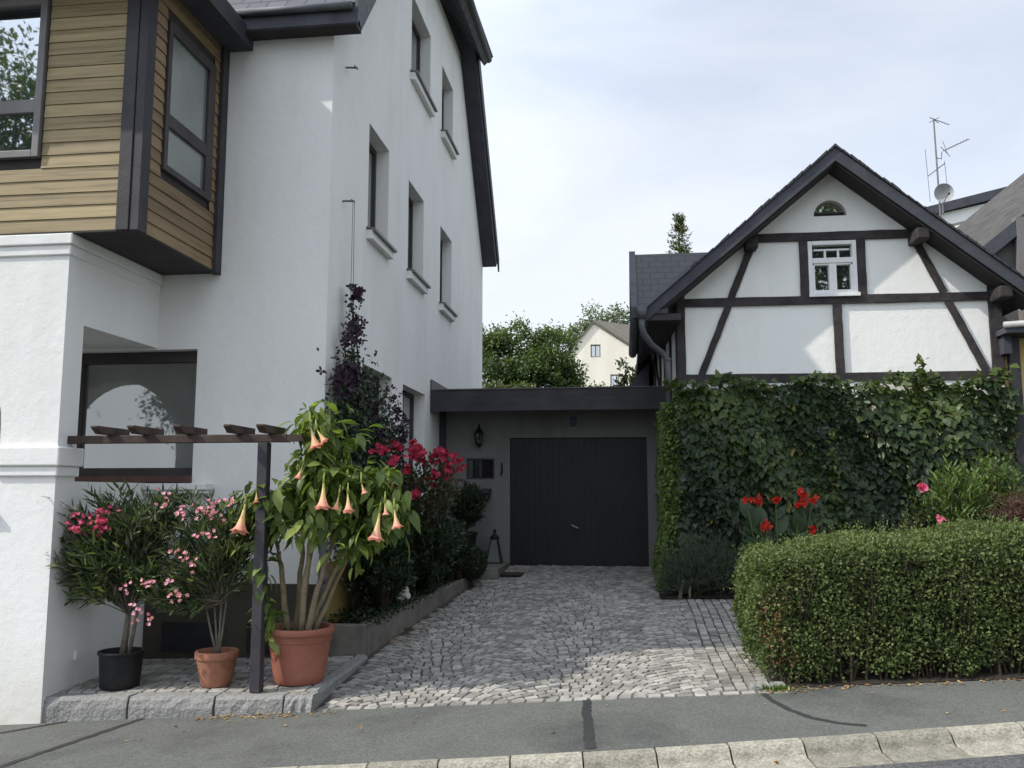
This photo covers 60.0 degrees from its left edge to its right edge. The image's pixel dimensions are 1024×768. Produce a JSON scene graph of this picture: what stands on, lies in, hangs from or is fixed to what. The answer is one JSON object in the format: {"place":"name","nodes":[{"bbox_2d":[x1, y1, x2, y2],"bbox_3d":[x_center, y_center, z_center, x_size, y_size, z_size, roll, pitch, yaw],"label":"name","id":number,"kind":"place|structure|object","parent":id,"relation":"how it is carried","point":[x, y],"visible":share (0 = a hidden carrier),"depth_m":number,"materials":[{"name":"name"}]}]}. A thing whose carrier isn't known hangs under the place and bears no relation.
{"place":"outdoors","nodes":[
{"label":"outdoors","id":0,"kind":"place"},
{"bbox_2d":[57,656,353,692],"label":"apron paving","id":1,"kind":"structure","parent":0,"point":[171,675],"depth_m":8.88,"materials":[{"name":"stone"}]},
{"bbox_2d":[97,647,145,690],"bbox_3d":[-3.823,2.778,8.658,0.436,0.345,0.436,-1,-7,7],"label":"flower pot","id":2,"kind":"object","parent":1,"relation":"on","point":[121,671],"visible":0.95,"depth_m":8.50,"materials":[{"name":"black plastic"}]},
{"bbox_2d":[41,478,190,653],"bbox_3d":[-3.954,1.804,8.720,1.666,1.781,1.067,-1,-7,7],"label":"oleander","id":3,"kind":"object","parent":2,"relation":"in","point":[113,550],"visible":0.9,"depth_m":8.60,"materials":[{"name":"green plant"}]},
{"bbox_2d":[67,424,306,692],"bbox_3d":[-3.204,1.645,8.475,2.470,2.472,0.560,-1,-7,7],"label":"pergola","id":4,"kind":"object","parent":1,"relation":"on","point":[238,434],"visible":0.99,"depth_m":8.45,"materials":[{"name":"brown wood"}]},
{"bbox_2d":[194,647,238,687],"bbox_3d":[-2.861,2.745,8.580,0.410,0.325,0.410,-1,-7,7],"label":"flower pot","id":5,"kind":"object","parent":1,"relation":"on","point":[216,670],"visible":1,"depth_m":8.44,"materials":[{"name":"ceramic"}]},
{"bbox_2d":[118,481,272,653],"bbox_3d":[-2.976,1.812,8.619,1.248,1.715,0.949,-1,-7,7],"label":"oleander","id":6,"kind":"object","parent":5,"relation":"in","point":[213,565],"visible":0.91,"depth_m":8.52,"materials":[{"name":"green plant"}]},
{"bbox_2d":[270,622,334,685],"bbox_3d":[-2.062,2.620,8.615,0.650,0.520,0.650,-1,-7,7],"label":"flower pot","id":7,"kind":"object","parent":1,"relation":"on","point":[301,659],"visible":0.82,"depth_m":8.38,"materials":[{"name":"ceramic"}]},
{"bbox_2d":[217,401,420,655],"bbox_3d":[-1.835,1.388,8.678,1.970,2.429,1.255,-1,-7,7],"label":"angels trumpet","id":8,"kind":"object","parent":7,"relation":"in","point":[352,510],"visible":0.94,"depth_m":8.49,"materials":[{"name":"green plant"}]},
{"bbox_2d":[335,584,444,623],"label":"flower bed soil","id":9,"kind":"structure","parent":0,"point":[372,614],"depth_m":10.63,"materials":[{"name":"brown soil"}]},
{"bbox_2d":[347,517,418,610],"bbox_3d":[-1.576,2.148,10.791,0.893,1.215,1.536,-1,-7,7],"label":"garden shrub","id":10,"kind":"object","parent":9,"relation":"on","point":[381,576],"visible":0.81,"depth_m":10.68,"materials":[{"name":"green plant"}]},
{"bbox_2d":[328,574,457,626],"bbox_3d":[-1.412,2.830,11.972,0.694,0.322,4.149,-1,-7,10],"label":"ground cover","id":11,"kind":"object","parent":9,"relation":"on","point":[413,597],"visible":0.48,"depth_m":10.58,"materials":[{"name":"green plant"}]},
{"bbox_2d":[396,586,410,603],"bbox_3d":[-1.391,2.699,11.322,0.178,0.259,0.216,-1,-7,7],"label":"boulder","id":12,"kind":"object","parent":9,"relation":"on","point":[407,595],"visible":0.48,"depth_m":11.24,"materials":[{"name":"white stone"}]},
{"bbox_2d":[368,439,466,599],"bbox_3d":[-1.283,1.833,11.773,1.011,2.159,3.705,-1,-7,7],"label":"rose bush","id":13,"kind":"object","parent":9,"relation":"on","point":[419,501],"visible":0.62,"depth_m":12.03,"materials":[{"name":"red plant"}]},
{"bbox_2d":[399,513,465,594],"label":"garden shrub","id":14,"kind":"object","parent":9,"relation":"on","point":[436,555],"visible":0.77,"depth_m":12.08,"materials":[{"name":"green plant"}]},
{"bbox_2d":[442,517,475,583],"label":"garden shrub","id":15,"kind":"object","parent":9,"relation":"on","point":[455,568],"visible":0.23,"depth_m":13.50,"materials":[{"name":"green plant"}]},
{"bbox_2d":[255,743,727,767],"bbox_3d":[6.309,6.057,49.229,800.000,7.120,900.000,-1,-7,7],"label":"ground","id":16,"kind":"structure","parent":0,"point":[510,757],"depth_m":7.74,"materials":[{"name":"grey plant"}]},
{"bbox_2d":[0,0,498,724],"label":"white house","id":17,"kind":"structure","parent":16,"relation":"on","point":[210,210],"depth_m":10.27,"materials":[{"name":"paint"}]},
{"bbox_2d":[0,0,51,160],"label":"window","id":18,"kind":"structure","parent":17,"relation":"in","point":[25,25],"depth_m":9.09,"materials":[{"name":"clear glass"}]},
{"bbox_2d":[75,351,197,482],"bbox_3d":[-4.470,0.382,10.434,1.607,1.558,0.390,-1,-7,7],"label":"window","id":19,"kind":"structure","parent":17,"relation":"in","point":[145,389],"depth_m":10.58,"materials":[{"name":"grey glass"}]},
{"bbox_2d":[160,20,216,201],"bbox_3d":[-3.581,-2.990,9.843,0.062,1.650,1.070,-1,-7,7],"label":"window","id":20,"kind":"structure","parent":17,"relation":"in","point":[187,143],"depth_m":9.81,"materials":[{"name":"grey glass"}]},
{"bbox_2d":[161,622,221,651],"bbox_3d":[-3.591,2.841,9.934,0.700,0.320,0.026,-1,-7,7],"label":"cellar window","id":21,"kind":"structure","parent":17,"relation":"in","point":[176,636],"depth_m":9.93,"materials":[{"name":"black glass"}]},
{"bbox_2d":[246,624,269,653],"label":"cellar window","id":22,"kind":"structure","parent":17,"relation":"in","point":[248,640],"depth_m":9.83,"materials":[{"name":"black metal"}]},
{"bbox_2d":[316,283,411,615],"bbox_3d":[-1.783,0.808,11.008,0.569,4.011,3.563,-1,-7,7],"label":"clematis","id":23,"kind":"object","parent":17,"relation":"attached to","point":[349,380],"visible":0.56,"depth_m":10.63,"materials":[{"name":"purple plant"}]},
{"bbox_2d":[362,371,378,438],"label":"window","id":24,"kind":"structure","parent":17,"relation":"in","point":[369,378],"depth_m":12.82,"materials":[{"name":"black glass"}]},
{"bbox_2d":[366,142,396,259],"bbox_3d":[-1.933,-2.691,12.505,0.370,1.630,1.140,-1,-7,7],"label":"window","id":25,"kind":"structure","parent":17,"relation":"in","point":[373,235],"depth_m":12.82,"materials":[{"name":"grey glass"}]},
{"bbox_2d":[402,390,413,482],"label":"window","id":26,"kind":"structure","parent":17,"relation":"in","point":[408,398],"depth_m":14.91,"materials":[{"name":"grey glass"}]},
{"bbox_2d":[407,197,430,293],"bbox_3d":[-1.649,-2.416,14.725,0.370,1.630,1.210,-1,-7,7],"label":"window","id":27,"kind":"structure","parent":17,"relation":"in","point":[413,276],"depth_m":15.11,"materials":[{"name":"grey glass"}]},
{"bbox_2d":[410,19,437,116],"bbox_3d":[-1.622,-5.650,15.340,0.370,1.520,1.540,-1,-7,7],"label":"window","id":28,"kind":"structure","parent":17,"relation":"in","point":[415,76],"depth_m":15.61,"materials":[{"name":"grey glass"}]},
{"bbox_2d":[439,240,457,321],"bbox_3d":[-1.335,-2.114,17.172,0.370,1.630,1.220,-1,-7,7],"label":"window","id":29,"kind":"structure","parent":17,"relation":"in","point":[444,307],"depth_m":17.32,"materials":[{"name":"grey glass"}]},
{"bbox_2d":[441,88,458,159],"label":"window","id":30,"kind":"structure","parent":17,"relation":"in","point":[446,137],"depth_m":17.53,"materials":[{"name":"grey glass"}]},
{"bbox_2d":[328,577,469,655],"bbox_3d":[-1.376,3.185,11.944,0.508,0.810,4.427,-2,-7,14],"label":"bed edging","id":31,"kind":"object","parent":16,"relation":"on","point":[363,637],"visible":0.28,"depth_m":10.41,"materials":[{"name":"concrete"}]},
{"bbox_2d":[482,379,535,387],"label":"garden shrub","id":32,"kind":"object","parent":16,"relation":"on","point":[517,385],"visible":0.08,"depth_m":24.47,"materials":[{"name":"green plant"}]},
{"bbox_2d":[482,310,548,387],"bbox_3d":[-0.545,0.069,27.529,4.283,4.830,2.479,-4,-8,29],"label":"tree","id":33,"kind":"object","parent":16,"relation":"on","point":[498,342],"visible":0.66,"depth_m":27.11,"materials":[{"name":"green plant"}]},
{"bbox_2d":[430,379,665,566],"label":"garage","id":34,"kind":"structure","parent":16,"relation":"on","point":[560,491],"depth_m":16.00,"materials":[{"name":"grey paint"}]},
{"bbox_2d":[474,424,483,447],"bbox_3d":[-0.611,0.948,16.186,0.156,0.452,0.210,3,-8,-23],"label":"wall lantern","id":35,"kind":"object","parent":34,"relation":"attached to","point":[478,434],"depth_m":16.12,"materials":[{"name":"black metal"}]},
{"bbox_2d":[467,458,493,478],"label":"window","id":36,"kind":"structure","parent":34,"relation":"in","point":[477,468],"depth_m":16.27,"materials":[{"name":"black glass"}]},
{"bbox_2d":[570,417,575,425],"bbox_3d":[1.111,0.684,16.103,0.120,0.175,0.018,-1,-7,7],"label":"number plate","id":37,"kind":"object","parent":34,"relation":"attached to","point":[572,421],"visible":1,"depth_m":16.09,"materials":[{"name":"blue ceramic"}]},
{"bbox_2d":[510,437,648,566],"bbox_3d":[1.194,2.212,15.951,2.471,2.485,0.132,-1,-7,7],"label":"garage door","id":38,"kind":"structure","parent":34,"relation":"in","point":[575,501],"depth_m":15.99,"materials":[{"name":"metal"}]},
{"bbox_2d":[511,319,589,386],"bbox_3d":[1.183,0.192,27.100,2.593,4.496,2.225,4,-8,-32],"label":"tree","id":39,"kind":"object","parent":16,"relation":"on","point":[563,372],"visible":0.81,"depth_m":26.87,"materials":[{"name":"green plant"}]},
{"bbox_2d":[552,299,629,355],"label":"tree","id":40,"kind":"object","parent":16,"relation":"on","point":[585,325],"visible":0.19,"depth_m":52.05,"materials":[{"name":"green plant"}]},
{"bbox_2d":[578,373,610,386],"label":"garden shrub","id":41,"kind":"object","parent":16,"relation":"on","point":[594,385],"visible":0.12,"depth_m":31.02,"materials":[{"name":"green plant"}]},
{"bbox_2d":[564,320,636,386],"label":"cream house","id":42,"kind":"structure","parent":16,"relation":"on","point":[606,348],"depth_m":40.28,"materials":[{"name":"paint"}]},
{"bbox_2d":[591,345,600,356],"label":"window","id":43,"kind":"structure","parent":42,"relation":"in","point":[598,350],"depth_m":40.40,"materials":[{"name":"white glass"}]},
{"bbox_2d":[610,374,618,385],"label":"window","id":44,"kind":"structure","parent":42,"relation":"in","point":[611,376],"depth_m":40.14,"materials":[{"name":"white glass"}]},
{"bbox_2d":[613,357,635,437],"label":"garden shrub","id":45,"kind":"object","parent":16,"relation":"on","point":[624,378],"visible":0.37,"depth_m":21.53,"materials":[{"name":"green plant"}]},
{"bbox_2d":[665,212,693,253],"bbox_3d":[4.496,-1.122,23.947,1.484,7.305,1.521,-1,-7,7],"label":"conifer","id":46,"kind":"object","parent":16,"relation":"on","point":[680,229],"visible":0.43,"depth_m":24.24,"materials":[{"name":"green plant"}]},
{"bbox_2d":[629,143,1023,558],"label":"timber house","id":47,"kind":"structure","parent":16,"relation":"on","point":[836,259],"depth_m":13.31,"materials":[{"name":"white paint"}]},
{"bbox_2d":[651,400,684,589],"bbox_3d":[2.477,1.857,14.348,0.505,2.949,2.774,-1,-7,7],"label":"wall creeper","id":48,"kind":"object","parent":47,"relation":"attached to","point":[666,506],"depth_m":13.22,"materials":[{"name":"green plant"}]},
{"bbox_2d":[814,203,845,216],"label":"window","id":49,"kind":"structure","parent":47,"relation":"in","point":[826,209],"depth_m":13.64,"materials":[{"name":"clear glass"}]},
{"bbox_2d":[807,240,860,296],"bbox_3d":[4.849,-1.739,13.397,0.740,0.870,0.140,-1,-7,7],"label":"window","id":50,"kind":"structure","parent":47,"relation":"in","point":[832,265],"depth_m":13.41,"materials":[{"name":"white paint"}]},
{"bbox_2d":[662,354,1023,586],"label":"wall creeper","id":51,"kind":"object","parent":47,"relation":"attached to","point":[917,447],"depth_m":12.87,"materials":[{"name":"green plant"}]},
{"bbox_2d":[927,186,1006,227],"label":"flat roof house","id":52,"kind":"structure","parent":16,"relation":"on","point":[958,212],"depth_m":29.39,"materials":[{"name":"white paint"}]},
{"bbox_2d":[952,221,963,227],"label":"window","id":53,"kind":"structure","parent":52,"relation":"in","point":[957,224],"depth_m":29.37,"materials":[{"name":"beige paint"}]},
{"bbox_2d":[957,173,1023,542],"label":"neighbour house","id":54,"kind":"structure","parent":16,"relation":"on","point":[995,225],"depth_m":13.89,"materials":[{"name":"grey wood"}]},
{"bbox_2d":[0,679,1023,767],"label":"sidewalk","id":55,"kind":"structure","parent":0,"point":[435,731],"depth_m":7.06,"materials":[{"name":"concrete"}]},
{"bbox_2d":[42,692,137,722],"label":"granite kerb","id":56,"kind":"structure","parent":55,"relation":"on","point":[59,707],"depth_m":8.28,"materials":[{"name":"grey stone"}]},
{"bbox_2d":[128,692,221,718],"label":"granite kerb","id":57,"kind":"structure","parent":55,"relation":"on","point":[149,705],"depth_m":8.17,"materials":[{"name":"grey stone"}]},
{"bbox_2d":[214,692,289,715],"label":"granite kerb","id":58,"kind":"structure","parent":55,"relation":"on","point":[236,703],"depth_m":8.08,"materials":[{"name":"grey stone"}]},
{"bbox_2d":[283,691,318,713],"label":"granite kerb","id":59,"kind":"structure","parent":55,"relation":"on","point":[300,702],"depth_m":8.03,"materials":[{"name":"grey stone"}]},
{"bbox_2d":[125,614,1020,763],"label":"fallen leaves","id":60,"kind":"object","parent":55,"relation":"on","point":[360,727],"visible":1,"depth_m":7.90,"materials":[{"name":"brown plant"}]},
{"bbox_2d":[755,683,810,692],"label":"weeds","id":61,"kind":"object","parent":55,"relation":"on","point":[781,687],"visible":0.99,"depth_m":7.61,"materials":[{"name":"green plant"}]},
{"bbox_2d":[316,565,877,710],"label":"driveway","id":62,"kind":"structure","parent":0,"point":[538,589],"depth_m":9.72,"materials":[{"name":"stone"}]},
{"bbox_2d":[306,654,367,704],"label":"granite kerb","id":63,"kind":"structure","parent":62,"relation":"on","point":[328,685],"depth_m":8.81,"materials":[{"name":"grey stone"}]},
{"bbox_2d":[459,545,488,586],"bbox_3d":[-0.642,2.843,13.898,0.542,0.668,0.662,-1,-7,7],"label":"box ball","id":64,"kind":"object","parent":62,"relation":"on","point":[472,573],"visible":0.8,"depth_m":13.74,"materials":[{"name":"green plant"}]},
{"bbox_2d":[453,550,509,579],"bbox_3d":[-0.791,3.186,15.089,1.287,0.580,1.887,-1,-7,7],"label":"stone step","id":65,"kind":"object","parent":62,"relation":"on","point":[493,571],"visible":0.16,"depth_m":14.48,"materials":[{"name":"concrete"}]},
{"bbox_2d":[462,531,477,545],"bbox_3d":[-0.798,2.736,15.305,0.410,0.360,0.410,-1,-7,7],"label":"flower pot","id":66,"kind":"object","parent":65,"relation":"on","point":[471,536],"visible":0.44,"depth_m":15.17,"materials":[{"name":"black metal"}]},
{"bbox_2d":[447,480,487,530],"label":"potted shrub","id":67,"kind":"object","parent":66,"relation":"in","point":[467,508],"visible":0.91,"depth_m":15.28,"materials":[{"name":"green plant"}]},
{"bbox_2d":[486,529,502,563],"bbox_3d":[-0.308,2.857,15.654,0.270,0.602,0.270,-1,-7,7],"label":"floor lantern","id":68,"kind":"object","parent":65,"relation":"on","point":[494,555],"visible":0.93,"depth_m":15.57,"materials":[{"name":"black metal"}]},
{"bbox_2d":[500,572,524,575],"bbox_3d":[-0.052,3.181,14.849,0.480,0.019,0.500,-1,-7,7],"label":"door mat","id":69,"kind":"object","parent":62,"relation":"on","point":[512,574],"depth_m":14.77,"materials":[{"name":"black rubber"}]},
{"bbox_2d":[750,682,766,690],"bbox_3d":[2.148,2.692,7.736,0.157,0.154,0.148,-1,-7,7],"label":"edging stone","id":70,"kind":"object","parent":62,"relation":"on","point":[757,685],"visible":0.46,"depth_m":7.68,"materials":[{"name":"stone"}]},
{"bbox_2d":[769,681,784,689],"bbox_3d":[2.312,2.678,7.717,0.147,0.154,0.148,-1,-7,7],"label":"edging stone","id":71,"kind":"object","parent":62,"relation":"on","point":[777,682],"visible":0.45,"depth_m":7.72,"materials":[{"name":"stone"}]},
{"bbox_2d":[658,590,735,597],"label":"garden soil","id":72,"kind":"structure","parent":0,"point":[664,595],"depth_m":12.35,"materials":[{"name":"brown soil"}]},
{"bbox_2d":[646,529,752,599],"bbox_3d":[2.714,2.531,12.480,1.663,0.997,0.873,-1,-7,7],"label":"lavender bush","id":73,"kind":"object","parent":72,"relation":"on","point":[703,573],"visible":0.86,"depth_m":12.37,"materials":[{"name":"green plant"}]},
{"bbox_2d":[739,487,819,560],"bbox_3d":[3.609,2.112,11.939,1.040,1.446,0.370,-1,-7,7],"label":"canna","id":74,"kind":"object","parent":72,"relation":"on","point":[802,521],"visible":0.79,"depth_m":11.91,"materials":[{"name":"green plant"}]},
{"bbox_2d":[899,482,946,549],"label":"rose plant","id":75,"kind":"object","parent":72,"relation":"on","point":[922,486],"visible":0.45,"depth_m":10.95,"materials":[{"name":"green plant"}]},
{"bbox_2d":[916,454,1001,548],"bbox_3d":[5.572,1.714,11.005,1.058,1.704,0.839,-1,-7,7],"label":"garden shrub","id":76,"kind":"object","parent":72,"relation":"on","point":[954,491],"visible":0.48,"depth_m":10.91,"materials":[{"name":"green plant"}]},
{"bbox_2d":[961,449,1023,542],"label":"garden shrub","id":77,"kind":"object","parent":72,"relation":"on","point":[991,479],"visible":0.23,"depth_m":11.08,"materials":[{"name":"green plant"}]},
{"bbox_2d":[979,485,1023,522],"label":"dwarf maple","id":78,"kind":"object","parent":72,"relation":"on","point":[1018,504],"visible":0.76,"depth_m":10.17,"materials":[{"name":"red plant"}]},
{"bbox_2d":[474,0,1023,385],"label":"sky","id":79,"kind":"structure","parent":0,"point":[607,120],"materials":[{"name":"white"}]},
{"bbox_2d":[768,667,1023,686],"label":"hedge soil","id":80,"kind":"structure","parent":0,"point":[982,674],"depth_m":7.70,"materials":[{"name":"brown soil"}]},
{"bbox_2d":[723,502,1023,683],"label":"hedge","id":81,"kind":"object","parent":80,"relation":"on","point":[915,607],"visible":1,"depth_m":7.81,"materials":[{"name":"green plant"}]},
{"bbox_2d":[841,754,1023,767],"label":"road","id":82,"kind":"structure","parent":0,"point":[1011,761],"depth_m":5.81,"materials":[{"name":"grey asphalt"}]},
{"bbox_2d":[265,766,299,767],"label":"kerb stone","id":83,"kind":"object","parent":82,"relation":"on","point":[285,767],"visible":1,"depth_m":6.42,"materials":[{"name":"stone"}]},
{"bbox_2d":[299,763,368,767],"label":"kerb stone","id":84,"kind":"object","parent":82,"relation":"on","point":[360,765],"visible":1,"depth_m":6.36,"materials":[{"name":"concrete"}]},
{"bbox_2d":[367,759,438,767],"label":"kerb stone","id":85,"kind":"object","parent":82,"relation":"on","point":[430,763],"visible":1,"depth_m":6.30,"materials":[{"name":"concrete"}]},
{"bbox_2d":[438,756,510,767],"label":"kerb stone","id":86,"kind":"object","parent":82,"relation":"on","point":[493,762],"visible":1,"depth_m":6.25,"materials":[{"name":"concrete"}]},
{"bbox_2d":[511,752,582,767],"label":"kerb stone","id":87,"kind":"object","parent":82,"relation":"on","point":[562,760],"visible":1,"depth_m":6.22,"materials":[{"name":"stone"}]},
{"bbox_2d":[583,748,657,767],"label":"kerb stone","id":88,"kind":"object","parent":82,"relation":"on","point":[637,758],"visible":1,"depth_m":6.19,"materials":[{"name":"concrete"}]},
{"bbox_2d":[655,743,734,767],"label":"kerb stone","id":89,"kind":"object","parent":82,"relation":"on","point":[706,756],"visible":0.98,"depth_m":6.16,"materials":[{"name":"concrete"}]},
{"bbox_2d":[728,738,815,767],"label":"kerb stone","id":90,"kind":"object","parent":82,"relation":"on","point":[788,753],"visible":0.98,"depth_m":6.15,"materials":[{"name":"stone"}]},
{"bbox_2d":[800,733,893,767],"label":"kerb stone","id":91,"kind":"object","parent":82,"relation":"on","point":[846,750],"visible":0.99,"depth_m":6.14,"materials":[{"name":"concrete"}]},
{"bbox_2d":[872,727,970,763],"bbox_3d":[2.818,2.554,6.086,0.504,0.258,0.405,-4,-7,-1],"label":"kerb stone","id":92,"kind":"object","parent":82,"relation":"on","point":[916,745],"visible":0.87,"depth_m":6.14,"materials":[{"name":"concrete"}]},
{"bbox_2d":[945,722,1023,757],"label":"kerb stone","id":93,"kind":"object","parent":82,"relation":"on","point":[988,740],"visible":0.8,"depth_m":6.16,"materials":[{"name":"concrete"}]},
{"bbox_2d":[1016,721,1023,729],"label":"kerb stone","id":94,"kind":"object","parent":82,"relation":"on","point":[1021,723],"visible":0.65,"depth_m":6.26,"materials":[{"name":"concrete"}]},
{"bbox_2d":[925,117,969,216],"bbox_3d":[11.625,-5.264,23.592,1.132,3.840,0.312,-1,-7,7],"label":"roof antenna","id":95,"kind":"object","parent":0,"point":[936,158],"visible":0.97,"depth_m":23.64,"materials":[{"name":"metal"}]},
{"bbox_2d":[934,183,953,214],"bbox_3d":[11.382,-4.882,23.263,0.367,0.800,0.418,5,-9,-36],"label":"satellite dish","id":96,"kind":"object","parent":95,"relation":"attached to","point":[943,192],"visible":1,"depth_m":23.36,"materials":[{"name":"grey metal"}]}
]}

